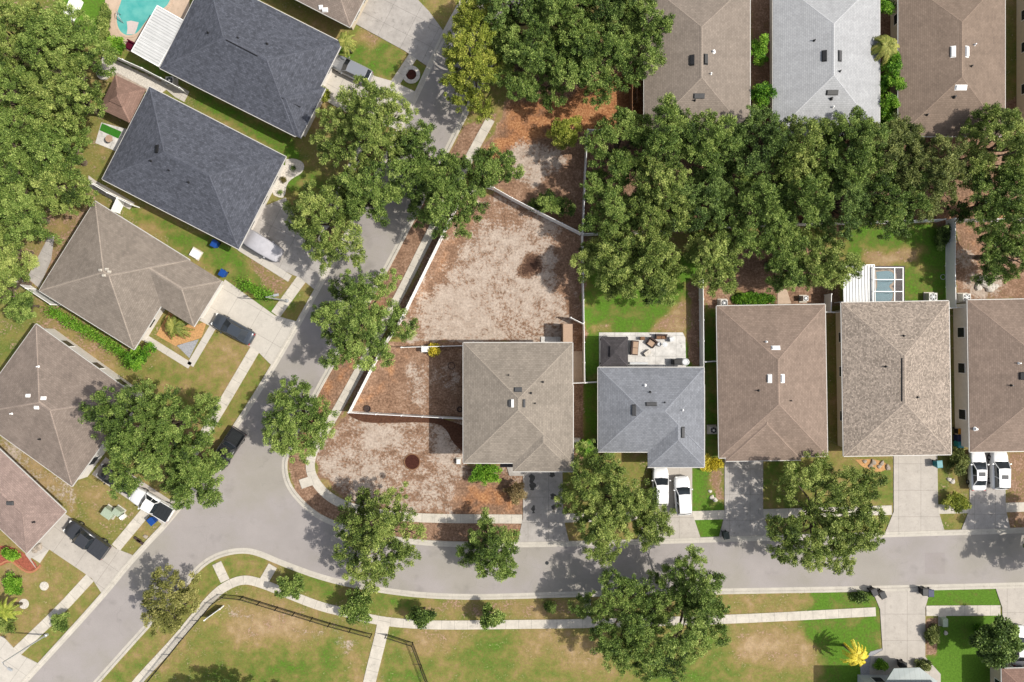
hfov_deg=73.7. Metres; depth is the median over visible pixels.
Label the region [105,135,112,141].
patio table
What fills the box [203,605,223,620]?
gate
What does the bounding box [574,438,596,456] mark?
shrub
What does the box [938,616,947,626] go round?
utility box
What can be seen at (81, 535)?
pickup truck
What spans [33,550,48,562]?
footpath
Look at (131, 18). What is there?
swimming pool
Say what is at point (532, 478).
oil stain
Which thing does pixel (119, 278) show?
house
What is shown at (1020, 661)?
parked car
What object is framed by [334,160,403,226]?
oak tree
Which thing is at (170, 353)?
footpath
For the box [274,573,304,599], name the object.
sapling
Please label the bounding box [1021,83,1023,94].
window
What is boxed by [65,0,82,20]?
fence
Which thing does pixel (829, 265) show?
oak tree
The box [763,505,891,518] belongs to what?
sidewalk
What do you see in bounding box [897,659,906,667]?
wheelie bin
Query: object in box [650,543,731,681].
oak tree
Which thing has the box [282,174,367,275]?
oak tree
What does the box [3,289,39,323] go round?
oak tree
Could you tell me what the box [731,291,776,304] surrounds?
shrub
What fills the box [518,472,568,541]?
driveway
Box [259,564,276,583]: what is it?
footpath
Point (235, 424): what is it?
kerb
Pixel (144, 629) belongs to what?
kerb
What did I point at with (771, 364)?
house
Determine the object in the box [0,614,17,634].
shrub
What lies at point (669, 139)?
oak tree
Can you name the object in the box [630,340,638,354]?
sofa
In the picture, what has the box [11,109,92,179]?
oak tree
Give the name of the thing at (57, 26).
oak tree
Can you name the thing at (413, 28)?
driveway
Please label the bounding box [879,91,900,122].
shrub
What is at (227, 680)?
oak tree
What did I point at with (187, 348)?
gravel bed
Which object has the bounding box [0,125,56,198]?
oak tree
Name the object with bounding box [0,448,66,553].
house
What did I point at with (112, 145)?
patio
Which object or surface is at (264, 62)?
house
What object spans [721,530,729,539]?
wheelie bin
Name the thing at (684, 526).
driveway
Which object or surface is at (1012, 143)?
oak tree
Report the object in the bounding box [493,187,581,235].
fence
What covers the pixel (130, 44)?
lounge chair
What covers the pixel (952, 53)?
house
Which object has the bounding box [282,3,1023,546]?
kerb
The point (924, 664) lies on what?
shrub
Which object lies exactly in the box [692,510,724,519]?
sidewalk
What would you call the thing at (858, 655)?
palm tree
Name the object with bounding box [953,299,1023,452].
house
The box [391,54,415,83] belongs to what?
sidewalk
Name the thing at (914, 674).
house
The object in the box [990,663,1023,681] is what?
house
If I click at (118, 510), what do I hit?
utility box
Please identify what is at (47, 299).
fence
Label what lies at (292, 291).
sidewalk
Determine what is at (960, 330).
window
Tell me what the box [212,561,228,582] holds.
footpath
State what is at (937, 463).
wheelie bin
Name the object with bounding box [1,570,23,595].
shrub
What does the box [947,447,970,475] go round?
shrub
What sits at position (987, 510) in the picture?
driveway
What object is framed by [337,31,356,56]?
palm tree
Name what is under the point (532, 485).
oil stain
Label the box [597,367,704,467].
house
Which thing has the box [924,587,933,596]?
wheelie bin
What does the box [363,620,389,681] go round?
footpath
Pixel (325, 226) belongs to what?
sidewalk
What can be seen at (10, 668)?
street lamp
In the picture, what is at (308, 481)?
footpath
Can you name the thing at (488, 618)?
sapling
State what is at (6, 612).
palm tree
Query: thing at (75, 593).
sidewalk
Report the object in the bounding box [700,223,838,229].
fence
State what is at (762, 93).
shrub
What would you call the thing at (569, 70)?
oak tree
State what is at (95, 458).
window
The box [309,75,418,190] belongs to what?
oak tree
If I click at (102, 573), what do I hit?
driveway
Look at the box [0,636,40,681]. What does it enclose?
driveway
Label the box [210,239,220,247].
wheelie bin
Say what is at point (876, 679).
window
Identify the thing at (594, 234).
fence
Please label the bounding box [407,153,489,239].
oak tree
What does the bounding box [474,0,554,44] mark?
oak tree
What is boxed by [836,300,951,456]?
house
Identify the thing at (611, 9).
oak tree
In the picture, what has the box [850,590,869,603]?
shrub
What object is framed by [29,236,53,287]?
patio
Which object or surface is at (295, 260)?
driveway
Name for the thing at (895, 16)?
window
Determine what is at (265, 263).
footpath
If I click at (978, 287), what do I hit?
rock
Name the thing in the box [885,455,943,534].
driveway
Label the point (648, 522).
oak tree
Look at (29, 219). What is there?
oak tree
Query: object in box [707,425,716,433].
air conditioner
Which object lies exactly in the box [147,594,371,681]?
fence
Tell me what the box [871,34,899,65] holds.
palm tree
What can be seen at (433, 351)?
shrub
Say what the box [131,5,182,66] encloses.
patio cover
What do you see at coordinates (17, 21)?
oak tree
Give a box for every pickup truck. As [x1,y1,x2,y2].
[63,519,111,560]
[129,487,175,522]
[212,426,246,470]
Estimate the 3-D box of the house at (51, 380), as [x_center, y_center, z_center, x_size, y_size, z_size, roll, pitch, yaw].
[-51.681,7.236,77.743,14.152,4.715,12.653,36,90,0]
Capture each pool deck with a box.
[105,0,188,52]
[875,266,904,300]
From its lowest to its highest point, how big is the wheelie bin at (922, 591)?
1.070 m
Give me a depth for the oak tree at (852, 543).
73.71 m
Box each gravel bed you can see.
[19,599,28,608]
[102,57,165,91]
[178,339,198,357]
[273,159,303,197]
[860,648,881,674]
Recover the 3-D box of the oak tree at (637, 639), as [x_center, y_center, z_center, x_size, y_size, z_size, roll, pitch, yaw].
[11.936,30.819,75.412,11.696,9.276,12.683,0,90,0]
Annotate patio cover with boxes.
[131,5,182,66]
[834,264,875,302]
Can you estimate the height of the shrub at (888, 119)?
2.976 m
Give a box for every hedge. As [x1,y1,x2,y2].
[40,302,130,371]
[233,275,275,301]
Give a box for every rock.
[34,543,41,550]
[975,283,982,290]
[977,276,990,287]
[985,283,994,291]
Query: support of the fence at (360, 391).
on the ground
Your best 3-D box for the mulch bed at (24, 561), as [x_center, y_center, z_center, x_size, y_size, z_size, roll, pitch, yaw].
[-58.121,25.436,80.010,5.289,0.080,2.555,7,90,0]
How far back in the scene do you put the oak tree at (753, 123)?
73.63 m
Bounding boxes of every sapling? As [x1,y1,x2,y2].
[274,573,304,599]
[338,586,373,625]
[406,605,436,630]
[479,602,505,630]
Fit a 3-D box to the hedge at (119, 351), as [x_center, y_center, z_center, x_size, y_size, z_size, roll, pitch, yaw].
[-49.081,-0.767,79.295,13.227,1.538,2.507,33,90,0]
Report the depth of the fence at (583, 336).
78.85 m
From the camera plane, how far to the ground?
80.00 m
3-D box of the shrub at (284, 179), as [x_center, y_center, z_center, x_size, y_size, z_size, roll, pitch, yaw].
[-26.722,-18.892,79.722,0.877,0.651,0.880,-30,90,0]
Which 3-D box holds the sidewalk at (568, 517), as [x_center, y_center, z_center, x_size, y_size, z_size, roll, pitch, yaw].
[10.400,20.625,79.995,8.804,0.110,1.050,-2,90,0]
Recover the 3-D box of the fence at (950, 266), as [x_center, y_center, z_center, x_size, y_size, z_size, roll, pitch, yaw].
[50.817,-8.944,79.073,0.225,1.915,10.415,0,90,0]
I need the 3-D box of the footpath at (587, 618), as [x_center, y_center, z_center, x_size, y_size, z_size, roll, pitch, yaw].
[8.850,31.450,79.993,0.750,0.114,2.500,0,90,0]
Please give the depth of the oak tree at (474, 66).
72.66 m
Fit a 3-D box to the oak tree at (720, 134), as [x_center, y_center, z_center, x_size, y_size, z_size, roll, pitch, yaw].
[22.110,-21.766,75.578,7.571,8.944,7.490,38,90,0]
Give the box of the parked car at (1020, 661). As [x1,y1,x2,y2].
[1011,624,1023,665]
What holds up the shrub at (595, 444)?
on the ground
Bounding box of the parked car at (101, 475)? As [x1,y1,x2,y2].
[96,464,136,493]
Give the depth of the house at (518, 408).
74.34 m
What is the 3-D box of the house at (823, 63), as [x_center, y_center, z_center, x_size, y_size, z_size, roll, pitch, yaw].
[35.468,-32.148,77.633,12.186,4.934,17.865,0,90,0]
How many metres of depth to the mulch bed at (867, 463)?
79.97 m
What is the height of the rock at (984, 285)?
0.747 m
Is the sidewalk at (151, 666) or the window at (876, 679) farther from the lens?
the sidewalk at (151, 666)
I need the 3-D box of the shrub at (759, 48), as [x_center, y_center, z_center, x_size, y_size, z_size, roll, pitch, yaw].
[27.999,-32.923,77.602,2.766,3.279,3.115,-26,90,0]
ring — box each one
[402,65,419,83]
[404,453,419,469]
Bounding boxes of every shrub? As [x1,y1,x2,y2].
[0,547,21,561]
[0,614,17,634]
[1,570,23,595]
[50,612,70,632]
[96,2,111,45]
[107,35,125,54]
[123,341,156,371]
[280,177,286,183]
[321,85,330,101]
[428,343,440,356]
[468,464,502,485]
[503,481,527,504]
[527,188,576,216]
[543,600,556,613]
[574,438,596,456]
[593,438,614,459]
[700,453,724,471]
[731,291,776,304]
[751,33,769,66]
[751,80,777,109]
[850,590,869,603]
[873,658,888,670]
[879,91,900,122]
[880,0,896,15]
[880,50,902,71]
[880,69,907,101]
[880,114,896,130]
[914,659,932,671]
[923,623,940,645]
[933,224,951,250]
[941,491,971,513]
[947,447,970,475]
[972,622,983,630]
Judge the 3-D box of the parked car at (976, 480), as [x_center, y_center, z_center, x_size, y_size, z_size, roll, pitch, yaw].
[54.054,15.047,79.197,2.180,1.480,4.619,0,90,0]
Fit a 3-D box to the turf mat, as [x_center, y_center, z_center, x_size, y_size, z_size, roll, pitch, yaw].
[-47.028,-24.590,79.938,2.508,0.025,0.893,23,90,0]
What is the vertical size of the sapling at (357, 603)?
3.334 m
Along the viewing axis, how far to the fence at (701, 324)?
79.02 m
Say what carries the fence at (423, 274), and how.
on the ground
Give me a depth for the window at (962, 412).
78.51 m
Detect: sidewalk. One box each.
[14,575,93,654]
[112,510,148,549]
[132,575,875,681]
[166,347,258,488]
[271,277,304,316]
[306,117,521,523]
[318,124,370,240]
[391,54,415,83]
[563,512,636,522]
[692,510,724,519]
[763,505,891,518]
[926,605,999,615]
[938,504,969,513]
[1006,502,1023,511]
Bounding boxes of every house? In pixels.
[0,323,142,486]
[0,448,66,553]
[39,201,223,349]
[102,87,286,249]
[159,0,341,137]
[295,0,367,29]
[463,324,573,475]
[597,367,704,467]
[643,0,750,134]
[716,304,827,461]
[770,0,879,135]
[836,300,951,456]
[857,667,937,681]
[890,0,1005,136]
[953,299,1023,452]
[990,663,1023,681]
[1017,0,1023,120]
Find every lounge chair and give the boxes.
[126,39,134,50]
[645,337,657,347]
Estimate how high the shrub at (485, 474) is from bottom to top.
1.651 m
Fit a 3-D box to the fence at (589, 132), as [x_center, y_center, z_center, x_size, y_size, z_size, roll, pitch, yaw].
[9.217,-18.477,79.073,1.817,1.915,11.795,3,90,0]
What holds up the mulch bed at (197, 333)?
on the ground
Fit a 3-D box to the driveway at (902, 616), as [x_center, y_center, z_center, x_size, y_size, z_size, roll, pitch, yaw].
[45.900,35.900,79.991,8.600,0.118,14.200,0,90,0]
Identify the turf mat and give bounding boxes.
[100,123,120,137]
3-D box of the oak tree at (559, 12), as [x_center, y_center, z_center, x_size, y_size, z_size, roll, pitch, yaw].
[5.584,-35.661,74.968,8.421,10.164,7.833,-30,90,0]
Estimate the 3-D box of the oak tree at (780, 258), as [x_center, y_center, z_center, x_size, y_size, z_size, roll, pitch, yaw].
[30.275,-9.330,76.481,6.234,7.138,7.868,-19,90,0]
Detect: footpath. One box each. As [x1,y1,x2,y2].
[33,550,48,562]
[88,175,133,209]
[143,336,189,367]
[159,81,188,101]
[187,326,214,366]
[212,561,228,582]
[238,245,291,280]
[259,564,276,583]
[299,474,318,488]
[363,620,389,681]
[584,599,590,619]
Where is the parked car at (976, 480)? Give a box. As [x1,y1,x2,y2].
[966,452,988,490]
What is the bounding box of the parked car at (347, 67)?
[332,55,373,83]
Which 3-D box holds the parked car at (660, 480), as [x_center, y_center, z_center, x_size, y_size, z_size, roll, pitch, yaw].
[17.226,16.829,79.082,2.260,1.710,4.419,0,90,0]
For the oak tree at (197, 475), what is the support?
on the ground
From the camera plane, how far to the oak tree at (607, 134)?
73.70 m
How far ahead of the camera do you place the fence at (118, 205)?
79.01 m
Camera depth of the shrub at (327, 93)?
79.19 m
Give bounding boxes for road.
[28,1,1023,681]
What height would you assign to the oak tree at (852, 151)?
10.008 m
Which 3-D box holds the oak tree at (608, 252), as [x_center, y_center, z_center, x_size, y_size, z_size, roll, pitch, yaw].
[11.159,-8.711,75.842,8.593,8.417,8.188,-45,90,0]
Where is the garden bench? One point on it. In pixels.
(660, 336)
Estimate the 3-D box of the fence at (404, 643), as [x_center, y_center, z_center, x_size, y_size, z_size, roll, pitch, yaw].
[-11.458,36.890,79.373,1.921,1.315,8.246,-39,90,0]
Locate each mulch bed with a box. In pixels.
[0,546,36,570]
[156,312,205,345]
[348,413,462,450]
[856,459,885,471]
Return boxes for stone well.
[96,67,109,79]
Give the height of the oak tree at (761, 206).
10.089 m
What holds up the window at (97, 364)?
in the house at (51, 380)
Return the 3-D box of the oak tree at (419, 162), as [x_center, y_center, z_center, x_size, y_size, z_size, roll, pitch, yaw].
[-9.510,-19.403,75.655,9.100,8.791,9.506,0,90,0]
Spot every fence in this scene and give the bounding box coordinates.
[10,275,60,305]
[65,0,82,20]
[92,183,139,207]
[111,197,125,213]
[117,57,186,93]
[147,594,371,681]
[347,352,462,418]
[384,634,427,681]
[385,186,492,342]
[400,345,462,347]
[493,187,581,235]
[573,381,596,382]
[581,231,585,382]
[582,129,594,230]
[583,229,677,235]
[629,70,632,111]
[699,280,704,366]
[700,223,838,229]
[824,293,831,312]
[838,218,945,224]
[945,217,956,308]
[956,219,1018,222]
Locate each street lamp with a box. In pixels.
[2,633,48,670]
[266,293,288,302]
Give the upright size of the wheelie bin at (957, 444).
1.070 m
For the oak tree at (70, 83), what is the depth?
72.63 m
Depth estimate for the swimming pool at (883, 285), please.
79.92 m
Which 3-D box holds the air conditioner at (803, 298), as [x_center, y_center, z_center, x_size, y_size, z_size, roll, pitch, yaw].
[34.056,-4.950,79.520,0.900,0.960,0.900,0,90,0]
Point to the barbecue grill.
(684, 361)
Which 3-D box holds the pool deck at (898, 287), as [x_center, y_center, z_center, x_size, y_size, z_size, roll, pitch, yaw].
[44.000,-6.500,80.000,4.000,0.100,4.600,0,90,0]
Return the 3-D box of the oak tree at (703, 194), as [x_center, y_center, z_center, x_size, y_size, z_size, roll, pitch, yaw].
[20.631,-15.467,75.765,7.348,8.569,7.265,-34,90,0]
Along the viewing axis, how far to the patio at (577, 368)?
79.95 m
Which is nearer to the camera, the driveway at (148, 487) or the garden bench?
the garden bench
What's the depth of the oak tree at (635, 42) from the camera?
72.94 m
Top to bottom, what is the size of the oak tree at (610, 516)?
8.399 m
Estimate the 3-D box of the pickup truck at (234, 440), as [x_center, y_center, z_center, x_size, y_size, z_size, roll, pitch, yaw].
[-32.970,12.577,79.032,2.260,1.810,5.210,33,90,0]
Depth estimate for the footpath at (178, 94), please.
79.95 m
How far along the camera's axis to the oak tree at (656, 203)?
72.58 m
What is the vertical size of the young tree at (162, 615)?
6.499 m
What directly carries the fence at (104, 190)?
on the ground
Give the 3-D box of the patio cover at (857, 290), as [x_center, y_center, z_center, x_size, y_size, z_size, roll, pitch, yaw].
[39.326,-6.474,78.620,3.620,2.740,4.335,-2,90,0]
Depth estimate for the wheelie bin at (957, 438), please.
79.09 m
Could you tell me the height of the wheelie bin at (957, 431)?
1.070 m
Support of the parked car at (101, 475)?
on the driveway at (148, 487)
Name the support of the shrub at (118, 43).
on the ground
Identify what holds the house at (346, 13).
on the ground
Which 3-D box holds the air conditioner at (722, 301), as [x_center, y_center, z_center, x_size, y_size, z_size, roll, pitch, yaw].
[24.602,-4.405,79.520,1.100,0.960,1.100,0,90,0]
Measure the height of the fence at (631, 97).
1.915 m
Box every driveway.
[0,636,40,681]
[25,514,133,594]
[92,457,178,526]
[199,280,295,363]
[242,198,327,288]
[325,69,414,128]
[356,0,442,65]
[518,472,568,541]
[637,468,699,538]
[719,458,767,536]
[869,587,940,681]
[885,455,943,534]
[961,452,1009,529]
[996,588,1023,624]
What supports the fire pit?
on the ground
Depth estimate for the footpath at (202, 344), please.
79.94 m
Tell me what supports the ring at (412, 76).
on the ground
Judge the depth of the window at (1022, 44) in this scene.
78.97 m
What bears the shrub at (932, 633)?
on the ground
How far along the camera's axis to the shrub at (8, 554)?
79.08 m
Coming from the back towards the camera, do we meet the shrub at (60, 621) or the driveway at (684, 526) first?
the driveway at (684, 526)
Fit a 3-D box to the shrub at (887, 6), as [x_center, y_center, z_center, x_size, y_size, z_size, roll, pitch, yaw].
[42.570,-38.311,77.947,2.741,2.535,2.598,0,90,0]
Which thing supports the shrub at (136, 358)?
on the ground
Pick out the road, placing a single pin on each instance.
(260, 507)
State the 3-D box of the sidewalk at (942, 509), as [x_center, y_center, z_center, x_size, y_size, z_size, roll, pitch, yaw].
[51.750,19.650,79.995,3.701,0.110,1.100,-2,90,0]
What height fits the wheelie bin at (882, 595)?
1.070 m
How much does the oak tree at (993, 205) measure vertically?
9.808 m
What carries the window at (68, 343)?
in the house at (51, 380)
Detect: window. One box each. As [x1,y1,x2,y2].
[61,340,74,346]
[88,455,99,465]
[92,362,104,368]
[115,379,126,385]
[870,677,884,681]
[894,13,896,25]
[957,327,964,337]
[958,363,965,373]
[959,409,965,419]
[1021,9,1023,21]
[1021,42,1023,53]
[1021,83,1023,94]
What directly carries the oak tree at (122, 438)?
on the ground
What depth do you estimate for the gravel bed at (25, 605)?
79.97 m
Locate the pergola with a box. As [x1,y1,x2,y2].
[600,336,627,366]
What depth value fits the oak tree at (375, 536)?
73.94 m
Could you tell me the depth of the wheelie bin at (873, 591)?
78.95 m
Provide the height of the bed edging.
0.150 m
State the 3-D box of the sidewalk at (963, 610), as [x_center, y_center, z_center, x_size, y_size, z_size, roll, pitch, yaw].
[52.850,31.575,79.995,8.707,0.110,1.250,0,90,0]
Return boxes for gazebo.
[101,75,145,122]
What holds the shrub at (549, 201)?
on the ground
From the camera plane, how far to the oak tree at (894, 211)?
73.13 m
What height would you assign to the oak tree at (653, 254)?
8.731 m
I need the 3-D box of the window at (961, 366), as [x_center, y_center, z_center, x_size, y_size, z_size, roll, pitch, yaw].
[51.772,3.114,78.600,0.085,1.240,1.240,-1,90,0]
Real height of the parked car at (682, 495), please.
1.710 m
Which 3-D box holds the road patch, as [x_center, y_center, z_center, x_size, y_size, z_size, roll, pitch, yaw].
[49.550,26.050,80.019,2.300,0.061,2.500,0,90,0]
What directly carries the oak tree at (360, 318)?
on the ground
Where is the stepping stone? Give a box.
[40,581,48,589]
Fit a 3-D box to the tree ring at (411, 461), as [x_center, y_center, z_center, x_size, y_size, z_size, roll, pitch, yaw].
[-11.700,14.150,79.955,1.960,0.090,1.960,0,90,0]
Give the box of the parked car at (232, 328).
[211,313,255,344]
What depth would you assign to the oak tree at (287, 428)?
74.81 m
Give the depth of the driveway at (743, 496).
79.93 m
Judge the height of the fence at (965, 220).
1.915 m
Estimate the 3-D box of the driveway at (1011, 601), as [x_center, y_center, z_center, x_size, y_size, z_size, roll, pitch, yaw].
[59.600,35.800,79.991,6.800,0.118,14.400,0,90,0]
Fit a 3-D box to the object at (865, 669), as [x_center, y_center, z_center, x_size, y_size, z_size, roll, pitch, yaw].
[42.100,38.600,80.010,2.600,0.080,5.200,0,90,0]
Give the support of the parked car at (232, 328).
on the driveway at (266, 326)
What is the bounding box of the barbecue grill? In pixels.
[671,358,688,365]
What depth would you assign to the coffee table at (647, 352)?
79.50 m
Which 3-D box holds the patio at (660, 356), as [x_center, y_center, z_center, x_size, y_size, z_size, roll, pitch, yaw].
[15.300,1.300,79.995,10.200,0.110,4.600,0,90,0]
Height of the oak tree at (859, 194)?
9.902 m
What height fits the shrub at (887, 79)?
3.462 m
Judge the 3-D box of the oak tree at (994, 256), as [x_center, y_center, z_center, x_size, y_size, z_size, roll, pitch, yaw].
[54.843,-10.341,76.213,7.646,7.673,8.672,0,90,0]
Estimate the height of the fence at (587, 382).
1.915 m
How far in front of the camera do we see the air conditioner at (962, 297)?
79.38 m
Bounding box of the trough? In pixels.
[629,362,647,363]
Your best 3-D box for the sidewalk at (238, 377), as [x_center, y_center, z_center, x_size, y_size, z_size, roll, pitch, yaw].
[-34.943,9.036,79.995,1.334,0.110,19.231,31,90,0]
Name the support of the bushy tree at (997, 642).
on the ground
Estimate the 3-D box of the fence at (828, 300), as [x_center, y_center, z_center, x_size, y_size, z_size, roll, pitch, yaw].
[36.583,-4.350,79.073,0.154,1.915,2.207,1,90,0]
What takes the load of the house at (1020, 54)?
on the ground
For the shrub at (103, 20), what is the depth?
79.08 m
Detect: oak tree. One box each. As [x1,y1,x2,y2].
[0,0,72,84]
[0,59,54,145]
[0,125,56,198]
[0,180,63,249]
[0,219,40,274]
[0,248,31,304]
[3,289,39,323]
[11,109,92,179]
[14,0,119,77]
[15,47,107,140]
[25,150,98,215]
[77,378,222,499]
[159,434,233,509]
[204,678,237,681]
[260,374,339,464]
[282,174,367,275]
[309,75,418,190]
[310,266,418,370]
[331,481,426,595]
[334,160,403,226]
[386,119,465,206]
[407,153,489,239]
[438,0,514,124]
[455,506,520,582]
[460,142,525,195]
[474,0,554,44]
[486,14,554,101]
[525,28,597,112]
[528,0,605,48]
[553,439,659,567]
[558,9,629,110]
[568,566,671,681]
[569,219,644,300]
[577,0,642,39]
[578,151,645,241]
[579,105,657,178]
[602,0,675,93]
[605,224,690,306]
[615,153,695,249]
[627,92,711,167]
[629,503,676,552]
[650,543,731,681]
[668,163,734,232]
[673,215,747,297]
[678,108,750,181]
[706,168,795,259]
[719,104,802,182]
[755,226,812,293]
[760,114,839,189]
[765,450,889,575]
[766,163,835,248]
[771,226,865,291]
[806,104,891,193]
[810,152,874,243]
[848,111,919,182]
[850,159,932,240]
[894,123,976,222]
[946,162,1023,246]
[955,101,1023,191]
[970,216,1023,286]
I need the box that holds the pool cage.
[872,267,903,300]
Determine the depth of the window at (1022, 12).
78.97 m
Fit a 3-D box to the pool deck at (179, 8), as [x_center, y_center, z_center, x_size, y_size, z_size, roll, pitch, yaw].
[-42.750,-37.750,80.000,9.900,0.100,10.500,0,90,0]
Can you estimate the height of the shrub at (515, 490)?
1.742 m
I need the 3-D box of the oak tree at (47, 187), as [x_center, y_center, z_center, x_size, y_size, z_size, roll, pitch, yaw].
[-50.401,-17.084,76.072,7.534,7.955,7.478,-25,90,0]
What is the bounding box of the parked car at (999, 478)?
[987,452,1011,489]
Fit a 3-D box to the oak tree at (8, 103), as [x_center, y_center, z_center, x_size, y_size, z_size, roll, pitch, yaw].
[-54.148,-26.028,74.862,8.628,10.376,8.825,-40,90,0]
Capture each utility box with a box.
[100,504,115,519]
[111,504,126,516]
[119,513,126,520]
[189,247,203,260]
[421,345,428,352]
[456,457,460,463]
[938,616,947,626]
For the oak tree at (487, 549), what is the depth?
75.17 m
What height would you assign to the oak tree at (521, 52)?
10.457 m
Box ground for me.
[0,0,1023,681]
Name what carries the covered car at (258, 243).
on the driveway at (295, 260)
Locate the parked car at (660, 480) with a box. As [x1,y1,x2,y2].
[651,468,670,504]
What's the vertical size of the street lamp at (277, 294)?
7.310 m
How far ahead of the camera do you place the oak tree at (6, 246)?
75.36 m
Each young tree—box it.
[140,563,201,636]
[546,115,582,149]
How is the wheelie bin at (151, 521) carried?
on the ground
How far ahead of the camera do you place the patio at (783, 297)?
79.95 m
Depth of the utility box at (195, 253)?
79.60 m
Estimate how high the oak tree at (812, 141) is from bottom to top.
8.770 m
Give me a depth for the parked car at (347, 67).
78.60 m
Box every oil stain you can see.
[529,474,534,482]
[529,482,535,489]
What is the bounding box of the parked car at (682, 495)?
[673,475,692,515]
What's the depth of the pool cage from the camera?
77.04 m
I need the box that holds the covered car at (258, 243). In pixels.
[243,229,283,261]
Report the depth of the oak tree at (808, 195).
72.64 m
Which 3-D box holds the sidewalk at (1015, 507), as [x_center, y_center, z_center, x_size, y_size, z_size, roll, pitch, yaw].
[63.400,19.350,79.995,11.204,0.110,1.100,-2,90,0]
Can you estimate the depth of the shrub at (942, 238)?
78.90 m
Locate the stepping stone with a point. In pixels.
(44, 585)
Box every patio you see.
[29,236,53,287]
[95,122,126,150]
[573,351,582,381]
[599,332,685,366]
[777,289,790,303]
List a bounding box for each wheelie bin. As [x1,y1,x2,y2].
[146,517,157,525]
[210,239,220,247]
[218,268,228,277]
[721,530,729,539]
[867,586,878,596]
[877,588,886,599]
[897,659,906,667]
[918,586,928,595]
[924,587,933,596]
[932,459,942,467]
[953,427,960,433]
[953,434,960,441]
[953,440,963,447]
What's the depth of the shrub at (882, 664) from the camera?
79.35 m
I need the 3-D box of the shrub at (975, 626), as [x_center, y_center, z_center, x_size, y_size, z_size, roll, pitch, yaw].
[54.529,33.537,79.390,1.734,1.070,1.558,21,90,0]
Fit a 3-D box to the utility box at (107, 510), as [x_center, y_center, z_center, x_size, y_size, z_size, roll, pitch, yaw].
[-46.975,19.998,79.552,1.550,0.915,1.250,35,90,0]
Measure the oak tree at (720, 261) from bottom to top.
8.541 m
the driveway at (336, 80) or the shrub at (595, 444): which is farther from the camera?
the driveway at (336, 80)
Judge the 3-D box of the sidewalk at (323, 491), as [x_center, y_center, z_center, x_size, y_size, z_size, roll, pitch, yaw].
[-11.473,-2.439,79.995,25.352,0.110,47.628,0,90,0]
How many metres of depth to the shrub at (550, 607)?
79.45 m
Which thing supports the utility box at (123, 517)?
on the ground
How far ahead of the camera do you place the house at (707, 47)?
76.13 m
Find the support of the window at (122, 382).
in the house at (51, 380)
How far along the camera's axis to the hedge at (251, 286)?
79.09 m
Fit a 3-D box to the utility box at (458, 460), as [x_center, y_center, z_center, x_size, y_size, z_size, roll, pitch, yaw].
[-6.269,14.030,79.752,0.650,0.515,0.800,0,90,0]
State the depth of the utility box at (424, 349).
79.09 m
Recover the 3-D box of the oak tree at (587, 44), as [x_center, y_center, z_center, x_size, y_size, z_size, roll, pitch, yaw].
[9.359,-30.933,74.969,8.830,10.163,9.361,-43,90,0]
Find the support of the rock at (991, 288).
on the ground
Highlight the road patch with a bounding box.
[925,553,944,573]
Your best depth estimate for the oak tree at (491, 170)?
74.65 m
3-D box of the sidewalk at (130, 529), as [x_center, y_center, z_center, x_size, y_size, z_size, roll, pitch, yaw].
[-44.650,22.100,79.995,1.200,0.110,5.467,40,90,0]
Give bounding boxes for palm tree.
[0,597,22,620]
[164,314,194,339]
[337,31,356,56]
[839,639,868,666]
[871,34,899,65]
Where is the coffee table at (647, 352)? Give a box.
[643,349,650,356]
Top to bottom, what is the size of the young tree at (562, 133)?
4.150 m
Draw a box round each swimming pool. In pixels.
[114,0,171,37]
[875,268,895,300]
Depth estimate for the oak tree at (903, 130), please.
73.24 m
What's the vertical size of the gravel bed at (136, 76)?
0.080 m
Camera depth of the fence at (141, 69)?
78.88 m
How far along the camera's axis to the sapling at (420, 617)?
77.36 m
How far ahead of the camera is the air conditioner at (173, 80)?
79.16 m
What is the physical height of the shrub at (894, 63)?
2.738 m
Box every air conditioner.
[165,77,177,87]
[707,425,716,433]
[717,299,727,304]
[799,295,808,302]
[923,292,936,300]
[957,293,970,302]
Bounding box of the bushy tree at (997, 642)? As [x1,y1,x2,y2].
[968,614,1023,669]
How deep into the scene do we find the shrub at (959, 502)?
78.79 m
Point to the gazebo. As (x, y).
(122, 99)
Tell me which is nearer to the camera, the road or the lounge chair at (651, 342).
the lounge chair at (651, 342)
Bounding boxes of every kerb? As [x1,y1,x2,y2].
[21,0,460,681]
[93,548,1023,681]
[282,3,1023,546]
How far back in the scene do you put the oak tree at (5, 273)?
74.98 m
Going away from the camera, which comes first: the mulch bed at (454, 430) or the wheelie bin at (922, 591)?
the wheelie bin at (922, 591)
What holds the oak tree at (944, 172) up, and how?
on the ground
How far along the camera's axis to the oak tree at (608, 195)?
74.15 m
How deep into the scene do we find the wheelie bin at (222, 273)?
78.93 m
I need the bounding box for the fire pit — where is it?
[364,405,370,411]
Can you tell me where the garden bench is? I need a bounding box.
[655,334,667,338]
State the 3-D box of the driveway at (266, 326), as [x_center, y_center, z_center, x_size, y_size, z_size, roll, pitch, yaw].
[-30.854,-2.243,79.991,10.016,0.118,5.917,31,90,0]
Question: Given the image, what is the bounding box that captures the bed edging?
[0,560,40,572]
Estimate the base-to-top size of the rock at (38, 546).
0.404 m
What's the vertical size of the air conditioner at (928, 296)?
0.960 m
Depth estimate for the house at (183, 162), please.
76.39 m
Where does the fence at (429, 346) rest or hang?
on the ground
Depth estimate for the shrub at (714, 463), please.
79.04 m
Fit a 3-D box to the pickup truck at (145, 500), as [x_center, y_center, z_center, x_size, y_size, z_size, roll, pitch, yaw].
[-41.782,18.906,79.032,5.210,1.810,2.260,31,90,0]
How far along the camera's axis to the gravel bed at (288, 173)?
79.97 m

